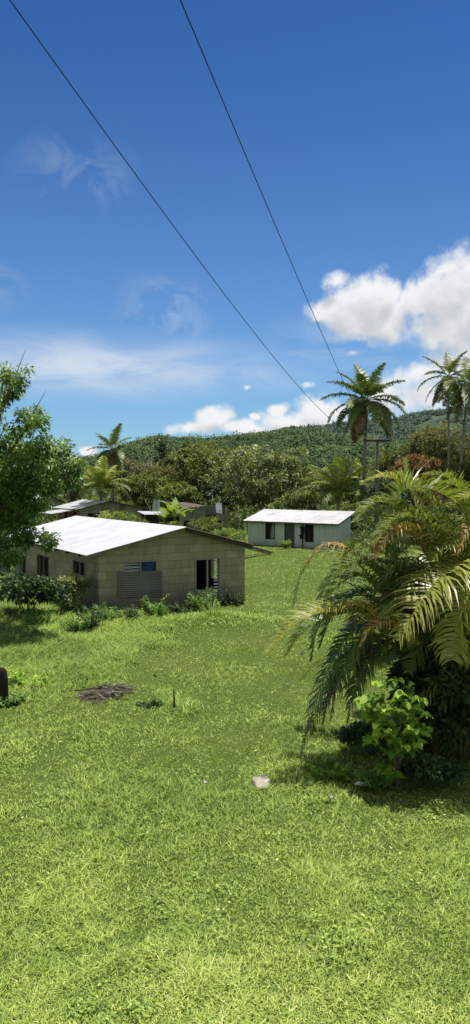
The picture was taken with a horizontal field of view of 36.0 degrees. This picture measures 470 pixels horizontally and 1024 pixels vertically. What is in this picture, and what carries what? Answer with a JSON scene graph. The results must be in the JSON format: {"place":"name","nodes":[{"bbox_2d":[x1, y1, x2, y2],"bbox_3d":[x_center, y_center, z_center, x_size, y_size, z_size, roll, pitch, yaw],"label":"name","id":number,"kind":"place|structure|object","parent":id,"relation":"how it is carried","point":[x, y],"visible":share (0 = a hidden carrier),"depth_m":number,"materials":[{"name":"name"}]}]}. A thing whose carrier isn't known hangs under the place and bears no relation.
{"place":"outdoors","nodes":[
{"label":"outdoors","id":0,"kind":"place"},
{"bbox_2d":[40,499,147,524],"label":"village house","id":1,"kind":"structure","parent":0,"point":[87,508],"depth_m":85.21,"materials":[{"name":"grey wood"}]},
{"bbox_2d":[87,513,99,517],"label":"window","id":2,"kind":"structure","parent":1,"relation":"in","point":[94,515],"depth_m":84.46,"materials":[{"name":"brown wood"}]},
{"bbox_2d":[0,594,300,736],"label":"long grass","id":3,"kind":"structure","parent":0,"point":[85,662],"depth_m":21.38,"materials":[{"name":"green plant"}]},
{"bbox_2d":[0,515,469,1023],"bbox_3d":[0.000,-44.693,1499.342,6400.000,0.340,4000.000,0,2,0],"label":"ground","id":4,"kind":"structure","parent":0,"point":[240,635],"depth_m":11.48,"materials":[{"name":"green plant"}]},
{"bbox_2d":[0,667,8,702],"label":"fence post","id":5,"kind":"object","parent":4,"relation":"on","point":[4,692],"visible":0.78,"depth_m":15.51,"materials":[{"name":"brown wood"}]},
{"bbox_2d":[0,692,26,707],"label":"weed plant","id":6,"kind":"object","parent":4,"relation":"on","point":[11,701],"visible":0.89,"depth_m":15.40,"materials":[{"name":"green plant"}]},
{"bbox_2d":[10,623,45,638],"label":"weed plant","id":7,"kind":"object","parent":4,"relation":"on","point":[27,632],"visible":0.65,"depth_m":22.48,"materials":[{"name":"green plant"}]},
{"bbox_2d":[7,667,49,688],"bbox_3d":[-4.855,3.926,16.863,1.160,0.599,0.918,1,2,18],"label":"weed plant","id":8,"kind":"object","parent":4,"relation":"on","point":[19,678],"visible":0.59,"depth_m":16.71,"materials":[{"name":"green plant"}]},
{"bbox_2d":[0,569,71,614],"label":"bush","id":9,"kind":"object","parent":4,"relation":"on","point":[41,588],"visible":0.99,"depth_m":26.42,"materials":[{"name":"green plant"}]},
{"bbox_2d":[18,604,60,626],"bbox_3d":[-6.640,3.527,24.556,1.281,0.817,1.126,-2,2,-39],"label":"weed plant","id":10,"kind":"object","parent":4,"relation":"on","point":[36,620],"visible":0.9,"depth_m":24.56,"materials":[{"name":"green plant"}]},
{"bbox_2d":[17,495,64,518],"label":"village house","id":11,"kind":"structure","parent":4,"relation":"on","point":[55,500],"depth_m":113.20,"materials":[{"name":"wood"}]},
{"bbox_2d":[0,351,94,575],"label":"broadleaf tree","id":12,"kind":"object","parent":4,"relation":"on","point":[28,468],"visible":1,"depth_m":22.35,"materials":[{"name":"green plant"}]},
{"bbox_2d":[53,572,93,610],"bbox_3d":[-6.177,3.078,27.478,1.479,1.591,1.754,-1,2,-36],"label":"bush","id":13,"kind":"object","parent":4,"relation":"on","point":[75,583],"visible":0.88,"depth_m":27.21,"materials":[{"name":"green plant"}]},
{"bbox_2d":[56,609,93,631],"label":"weed plant","id":14,"kind":"object","parent":4,"relation":"on","point":[72,625],"visible":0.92,"depth_m":23.58,"materials":[{"name":"green plant"}]},
{"bbox_2d":[66,467,86,502],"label":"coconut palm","id":15,"kind":"object","parent":4,"relation":"on","point":[68,495],"visible":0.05,"depth_m":95.85,"materials":[{"name":"green plant"}]},
{"bbox_2d":[59,469,99,501],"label":"broadleaf tree","id":16,"kind":"object","parent":4,"relation":"on","point":[73,496],"visible":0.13,"depth_m":121.75,"materials":[{"name":"green plant"}]},
{"bbox_2d":[66,603,108,628],"bbox_3d":[-4.813,3.480,24.112,1.233,0.940,1.181,2,3,44],"label":"weed plant","id":17,"kind":"object","parent":4,"relation":"on","point":[94,622],"visible":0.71,"depth_m":24.09,"materials":[{"name":"green plant"}]},
{"bbox_2d":[65,456,134,500],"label":"coconut palm","id":18,"kind":"object","parent":4,"relation":"on","point":[101,474],"visible":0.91,"depth_m":85.20,"materials":[{"name":"green plant"}]},
{"bbox_2d":[84,602,119,620],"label":"weed plant","id":19,"kind":"object","parent":4,"relation":"on","point":[107,615],"visible":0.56,"depth_m":25.39,"materials":[{"name":"green plant"}]},
{"bbox_2d":[70,681,140,705],"bbox_3d":[-2.932,4.133,16.273,1.667,0.333,2.144,0,2,0],"label":"debris heap","id":20,"kind":"object","parent":4,"relation":"on","point":[104,692],"visible":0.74,"depth_m":16.25,"materials":[{"name":"brown plant"}]},
{"bbox_2d":[85,423,136,500],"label":"coconut palm","id":21,"kind":"object","parent":4,"relation":"on","point":[114,456],"visible":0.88,"depth_m":91.00,"materials":[{"name":"green plant"}]},
{"bbox_2d":[96,510,136,520],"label":"bush","id":22,"kind":"object","parent":4,"relation":"on","point":[117,515],"visible":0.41,"depth_m":61.52,"materials":[{"name":"green plant"}]},
{"bbox_2d":[0,516,252,610],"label":"block house","id":23,"kind":"structure","parent":4,"relation":"on","point":[122,563],"depth_m":29.02,"materials":[{"name":"concrete"}]},
{"bbox_2d":[37,554,48,578],"bbox_3d":[-8.918,2.600,33.770,0.159,1.185,1.920,-1,2,-31],"label":"window","id":24,"kind":"structure","parent":23,"relation":"in","point":[44,560],"depth_m":33.82,"materials":[{"name":"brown wood"}]},
{"bbox_2d":[72,559,85,576],"bbox_3d":[-6.282,2.272,29.369,0.159,0.615,1.515,-1,2,-31],"label":"window","id":25,"kind":"structure","parent":23,"relation":"in","point":[80,564],"depth_m":29.37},
{"bbox_2d":[124,560,156,571],"bbox_3d":[-3.693,2.201,28.191,1.347,0.602,0.119,-1,2,-25],"label":"window","id":26,"kind":"structure","parent":23,"relation":"in","point":[149,565],"depth_m":28.23,"materials":[{"name":"metal"}]},
{"bbox_2d":[195,557,220,591],"bbox_3d":[-1.131,2.538,29.412,1.149,1.336,0.124,-1,2,-25],"label":"window","id":27,"kind":"structure","parent":23,"relation":"in","point":[219,566],"depth_m":29.45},
{"bbox_2d":[113,604,141,619],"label":"weed plant","id":28,"kind":"object","parent":4,"relation":"on","point":[130,612],"visible":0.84,"depth_m":25.84,"materials":[{"name":"green plant"}]},
{"bbox_2d":[108,458,159,504],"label":"broadleaf tree","id":29,"kind":"object","parent":4,"relation":"on","point":[135,467],"visible":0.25,"depth_m":127.33,"materials":[{"name":"green plant"}]},
{"bbox_2d":[114,470,166,510],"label":"broadleaf tree","id":30,"kind":"object","parent":4,"relation":"on","point":[142,493],"visible":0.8,"depth_m":94.43,"materials":[{"name":"green plant"}]},
{"bbox_2d":[132,516,149,522],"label":"bush","id":31,"kind":"object","parent":4,"relation":"on","point":[140,519],"visible":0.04,"depth_m":60.29,"materials":[{"name":"green plant"}]},
{"bbox_2d":[138,500,159,523],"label":"tin shed","id":32,"kind":"structure","parent":4,"relation":"on","point":[151,517],"depth_m":75.72,"materials":[{"name":"grey metal"}]},
{"bbox_2d":[136,698,163,709],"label":"weed plant","id":33,"kind":"object","parent":4,"relation":"on","point":[153,702],"visible":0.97,"depth_m":15.59,"materials":[{"name":"green plant"}]},
{"bbox_2d":[141,594,169,615],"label":"weed plant","id":34,"kind":"object","parent":4,"relation":"on","point":[160,607],"visible":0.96,"depth_m":26.52,"materials":[{"name":"green plant"}]},
{"bbox_2d":[151,437,168,468],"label":"broadleaf tree","id":35,"kind":"object","parent":4,"relation":"on","point":[161,445],"visible":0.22,"depth_m":164.28,"materials":[{"name":"green plant"}]},
{"bbox_2d":[152,508,170,521],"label":"banana plant","id":36,"kind":"object","parent":4,"relation":"on","point":[163,514],"visible":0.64,"depth_m":67.98,"materials":[{"name":"green plant"}]},
{"bbox_2d":[141,464,182,485],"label":"broadleaf tree","id":37,"kind":"object","parent":4,"relation":"on","point":[162,472],"visible":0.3,"depth_m":117.26,"materials":[{"name":"green plant"}]},
{"bbox_2d":[163,520,181,525],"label":"bush","id":38,"kind":"object","parent":4,"relation":"on","point":[173,523],"visible":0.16,"depth_m":62.71,"materials":[{"name":"green plant"}]},
{"bbox_2d":[158,452,186,472],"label":"broadleaf tree","id":39,"kind":"object","parent":4,"relation":"on","point":[170,468],"visible":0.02,"depth_m":145.21,"materials":[{"name":"green plant"}]},
{"bbox_2d":[173,689,174,707],"bbox_3d":[-1.309,4.039,15.524,0.048,0.484,0.042,0,2,0],"label":"wooden stake","id":40,"kind":"object","parent":4,"relation":"on","point":[173,698],"visible":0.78,"depth_m":15.51,"materials":[{"name":"brown wood"}]},
{"bbox_2d":[158,497,195,521],"bbox_3d":[-5.376,0.709,64.156,3.095,4.044,3.021,-1,2,-17],"label":"banana plant","id":41,"kind":"object","parent":4,"relation":"on","point":[172,509],"visible":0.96,"depth_m":63.89,"materials":[{"name":"green plant"}]},
{"bbox_2d":[164,601,193,613],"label":"weed plant","id":42,"kind":"object","parent":4,"relation":"on","point":[175,608],"visible":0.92,"depth_m":27.25,"materials":[{"name":"green plant"}]},
{"bbox_2d":[155,480,203,516],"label":"broadleaf tree","id":43,"kind":"object","parent":4,"relation":"on","point":[179,491],"visible":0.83,"depth_m":88.99,"materials":[{"name":"green plant"}]},
{"bbox_2d":[151,437,243,504],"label":"broadleaf tree","id":44,"kind":"object","parent":4,"relation":"on","point":[194,465],"visible":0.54,"depth_m":104.54,"materials":[{"name":"green plant"}]},
{"bbox_2d":[165,502,237,533],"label":"roofless ruin","id":45,"kind":"object","parent":4,"relation":"on","point":[201,511],"visible":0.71,"depth_m":70.35,"materials":[{"name":"concrete"}]},
{"bbox_2d":[186,587,221,610],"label":"weed plant","id":46,"kind":"object","parent":4,"relation":"on","point":[195,602],"visible":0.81,"depth_m":27.69,"materials":[{"name":"green plant"}]},
{"bbox_2d":[186,516,222,533],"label":"bush","id":47,"kind":"object","parent":4,"relation":"on","point":[203,525],"visible":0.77,"depth_m":60.96,"materials":[{"name":"green plant"}]},
{"bbox_2d":[197,596,233,614],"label":"grass tuft","id":48,"kind":"object","parent":4,"relation":"on","point":[211,608],"visible":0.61,"depth_m":25.88,"materials":[{"name":"green plant"}]},
{"bbox_2d":[197,479,252,515],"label":"broadleaf tree","id":49,"kind":"object","parent":4,"relation":"on","point":[213,490],"visible":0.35,"depth_m":99.12,"materials":[{"name":"green plant"}]},
{"bbox_2d":[212,527,247,541],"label":"bush","id":50,"kind":"object","parent":4,"relation":"on","point":[229,533],"visible":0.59,"depth_m":56.44,"materials":[{"name":"green plant"}]},
{"bbox_2d":[220,588,245,605],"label":"weed plant","id":51,"kind":"object","parent":4,"relation":"on","point":[237,599],"visible":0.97,"depth_m":28.87,"materials":[{"name":"green plant"}]},
{"bbox_2d":[0,640,469,1023],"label":"clover","id":52,"kind":"object","parent":4,"relation":"on","point":[94,1003],"visible":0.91,"depth_m":8.30,"materials":[{"name":"green plant"}]},
{"bbox_2d":[27,496,469,552],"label":"scrub","id":53,"kind":"object","parent":4,"relation":"on","point":[245,512],"visible":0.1,"depth_m":79.38,"materials":[{"name":"green plant"}]},
{"bbox_2d":[53,467,463,509],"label":"wood","id":54,"kind":"object","parent":4,"relation":"on","point":[107,493],"visible":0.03,"depth_m":149.64,"materials":[{"name":"green plant"}]},
{"bbox_2d":[245,547,273,553],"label":"fallen roof sheets","id":55,"kind":"object","parent":4,"relation":"on","point":[260,550],"visible":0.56,"depth_m":50.15,"materials":[{"name":"grey metal"}]},
{"bbox_2d":[251,775,270,790],"bbox_3d":[0.406,4.320,11.514,0.328,0.172,0.432,0,10,9],"label":"rock","id":56,"kind":"object","parent":4,"relation":"on","point":[259,781],"visible":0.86,"depth_m":11.43,"materials":[{"name":"stone"}]},
{"bbox_2d":[205,439,319,511],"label":"broadleaf tree","id":57,"kind":"object","parent":4,"relation":"on","point":[270,462],"visible":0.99,"depth_m":90.35,"materials":[{"name":"green plant"}]},
{"bbox_2d":[278,540,290,548],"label":"bush","id":58,"kind":"object","parent":4,"relation":"on","point":[288,542],"visible":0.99,"depth_m":56.09,"materials":[{"name":"green plant"}]},
{"bbox_2d":[274,463,317,504],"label":"broadleaf tree","id":59,"kind":"object","parent":4,"relation":"on","point":[309,489],"visible":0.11,"depth_m":117.05,"materials":[{"name":"green plant"}]},
{"bbox_2d":[243,509,354,549],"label":"board cottage","id":60,"kind":"structure","parent":4,"relation":"on","point":[271,527],"depth_m":58.37,"materials":[{"name":"white wood"}]},
{"bbox_2d":[265,523,274,539],"bbox_3d":[2.913,1.558,59.603,1.013,1.388,0.108,2,2,40],"label":"window","id":61,"kind":"structure","parent":60,"relation":"in","point":[269,527],"depth_m":59.60,"materials":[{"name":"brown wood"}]},
{"bbox_2d":[285,524,293,546],"bbox_3d":[4.423,1.829,58.385,0.855,1.935,0.059,2,2,40],"label":"door","id":62,"kind":"structure","parent":60,"relation":"in","point":[289,528],"depth_m":58.37,"materials":[{"name":"wood"}]},
{"bbox_2d":[299,526,303,538],"bbox_3d":[5.313,1.629,57.422,0.442,1.100,0.069,2,2,40],"label":"hanging cloth","id":63,"kind":"object","parent":60,"relation":"hanging from","point":[301,536],"visible":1,"depth_m":57.42,"materials":[{"name":"fabric"}]},
{"bbox_2d":[305,525,313,541],"bbox_3d":[5.878,1.647,57.124,0.869,1.461,0.108,2,2,40],"label":"window","id":64,"kind":"structure","parent":60,"relation":"in","point":[309,530],"depth_m":57.10,"materials":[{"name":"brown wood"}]},
{"bbox_2d":[272,489,330,510],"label":"broadleaf tree","id":65,"kind":"object","parent":4,"relation":"on","point":[300,502],"visible":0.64,"depth_m":79.21,"materials":[{"name":"green plant"}]},
{"bbox_2d":[309,472,334,506],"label":"broadleaf tree","id":66,"kind":"object","parent":4,"relation":"on","point":[322,487],"visible":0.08,"depth_m":123.82,"materials":[{"name":"green plant"}]},
{"bbox_2d":[307,757,349,780],"bbox_3d":[1.557,4.256,11.971,0.745,0.238,0.684,0,2,0],"label":"weed plant","id":67,"kind":"object","parent":4,"relation":"on","point":[331,773],"visible":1,"depth_m":11.88,"materials":[{"name":"green plant"}]},
{"bbox_2d":[293,454,374,510],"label":"coconut palm","id":68,"kind":"object","parent":4,"relation":"on","point":[338,479],"visible":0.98,"depth_m":73.07,"materials":[{"name":"green plant"}]},
{"bbox_2d":[335,540,355,548],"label":"bush","id":69,"kind":"object","parent":4,"relation":"on","point":[344,542],"visible":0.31,"depth_m":54.04,"materials":[{"name":"green plant"}]},
{"bbox_2d":[323,458,374,506],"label":"broadleaf tree","id":70,"kind":"object","parent":4,"relation":"on","point":[351,498],"visible":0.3,"depth_m":103.40,"materials":[{"name":"green plant"}]},
{"bbox_2d":[340,500,373,539],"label":"broadleaf tree","id":71,"kind":"object","parent":4,"relation":"on","point":[352,508],"visible":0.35,"depth_m":65.63,"materials":[{"name":"green plant"}]},
{"bbox_2d":[354,781,367,785],"bbox_3d":[1.978,4.280,11.343,0.206,0.060,0.107,0,14,-1],"label":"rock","id":72,"kind":"object","parent":4,"relation":"on","point":[357,783],"visible":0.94,"depth_m":11.36,"materials":[{"name":"grey stone"}]},
{"bbox_2d":[319,362,406,504],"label":"coconut palm","id":73,"kind":"object","parent":4,"relation":"on","point":[367,387],"visible":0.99,"depth_m":74.64,"materials":[{"name":"green plant"}]},
{"bbox_2d":[262,457,469,759],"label":"areca palm","id":74,"kind":"object","parent":4,"relation":"on","point":[422,602],"visible":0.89,"depth_m":12.40,"materials":[{"name":"plant"}]},
{"bbox_2d":[353,759,392,790],"bbox_3d":[2.188,4.196,11.513,0.739,0.413,0.583,-1,2,-21],"label":"weed plant","id":75,"kind":"object","parent":4,"relation":"on","point":[373,781],"visible":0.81,"depth_m":11.39,"materials":[{"name":"green plant"}]},
{"bbox_2d":[334,720,416,755],"bbox_3d":[2.502,4.046,12.852,1.498,0.613,0.854,1,2,16],"label":"weed patch","id":76,"kind":"object","parent":4,"relation":"on","point":[358,730],"visible":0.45,"depth_m":12.83,"materials":[{"name":"green plant"}]},
{"bbox_2d":[364,435,389,534],"bbox_3d":[11.748,-1.686,59.955,2.150,9.298,0.445,0,2,0],"label":"utility pole","id":77,"kind":"object","parent":4,"relation":"on","point":[376,441],"visible":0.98,"depth_m":59.80,"materials":[{"name":"brown wood"}]},
{"bbox_2d":[9,0,358,436],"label":"power line","id":78,"kind":"object","parent":77,"relation":"attached to","point":[147,190],"visible":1,"depth_m":10.69,"materials":[{"name":"black metal"}]},
{"bbox_2d":[180,0,371,435],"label":"power line","id":79,"kind":"object","parent":77,"relation":"attached to","point":[255,178],"visible":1,"depth_m":10.54,"materials":[{"name":"black metal"}]},
{"bbox_2d":[366,442,411,505],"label":"broadleaf tree","id":80,"kind":"object","parent":4,"relation":"on","point":[387,460],"visible":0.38,"depth_m":138.01,"materials":[{"name":"green plant"}]},
{"bbox_2d":[366,477,412,513],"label":"broadleaf tree","id":81,"kind":"object","parent":4,"relation":"on","point":[406,495],"visible":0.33,"depth_m":83.41,"materials":[{"name":"green plant"}]},
{"bbox_2d":[353,676,432,786],"bbox_3d":[2.504,3.514,11.363,1.238,1.814,0.835,0,2,0],"label":"broadleaf shrub","id":82,"kind":"object","parent":4,"relation":"on","point":[400,748],"visible":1,"depth_m":11.31,"materials":[{"name":"green plant"}]},
{"bbox_2d":[379,451,445,507],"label":"broadleaf tree","id":83,"kind":"object","parent":4,"relation":"on","point":[424,466],"visible":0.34,"depth_m":92.31,"materials":[{"name":"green plant"}]},
{"bbox_2d":[383,631,469,762],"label":"undergrowth","id":84,"kind":"object","parent":4,"relation":"on","point":[452,708],"visible":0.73,"depth_m":12.17,"materials":[{"name":"green plant"}]},
{"bbox_2d":[392,420,469,501],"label":"broadleaf tree","id":85,"kind":"object","parent":4,"relation":"on","point":[434,445],"visible":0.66,"depth_m":117.87,"materials":[{"name":"green plant"}]},
{"bbox_2d":[397,750,469,787],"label":"weed patch","id":86,"kind":"object","parent":4,"relation":"on","point":[434,769],"visible":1,"depth_m":11.44,"materials":[{"name":"green plant"}]},
{"bbox_2d":[417,350,467,512],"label":"coconut palm","id":87,"kind":"object","parent":4,"relation":"on","point":[448,358],"visible":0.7,"depth_m":103.54,"materials":[{"name":"green plant"}]},
{"bbox_2d":[437,357,469,516],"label":"coconut palm","id":88,"kind":"object","parent":4,"relation":"on","point":[462,392],"visible":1,"depth_m":87.60,"materials":[{"name":"green plant"}]},
{"bbox_2d":[442,461,469,505],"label":"broadleaf tree","id":89,"kind":"object","parent":4,"relation":"on","point":[466,473],"visible":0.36,"depth_m":87.61,"materials":[{"name":"green plant"}]},
{"bbox_2d":[0,0,469,456],"label":"sky","id":90,"kind":"structure","parent":0,"point":[350,119],"materials":[{"name":"blue"}]},
{"bbox_2d":[92,440,381,470],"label":"hill","id":91,"kind":"structure","parent":0,"point":[285,454],"depth_m":322.86,"materials":[{"name":"green plant"}]},
{"bbox_2d":[58,425,469,502],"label":"forest","id":92,"kind":"object","parent":91,"relation":"on","point":[280,439],"visible":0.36,"depth_m":334.92,"materials":[{"name":"green plant"}]},
{"bbox_2d":[320,413,469,441],"bbox_3d":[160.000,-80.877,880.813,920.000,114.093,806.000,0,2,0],"label":"hill","id":93,"kind":"structure","parent":0,"point":[432,421],"depth_m":862.20,"materials":[{"name":"green plant"}]},
{"bbox_2d":[295,405,469,440],"bbox_3d":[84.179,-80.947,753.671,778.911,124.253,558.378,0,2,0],"label":"forest","id":94,"kind":"object","parent":93,"relation":"on","point":[404,421],"visible":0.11,"depth_m":885.37,"materials":[{"name":"green plant"}]}
]}

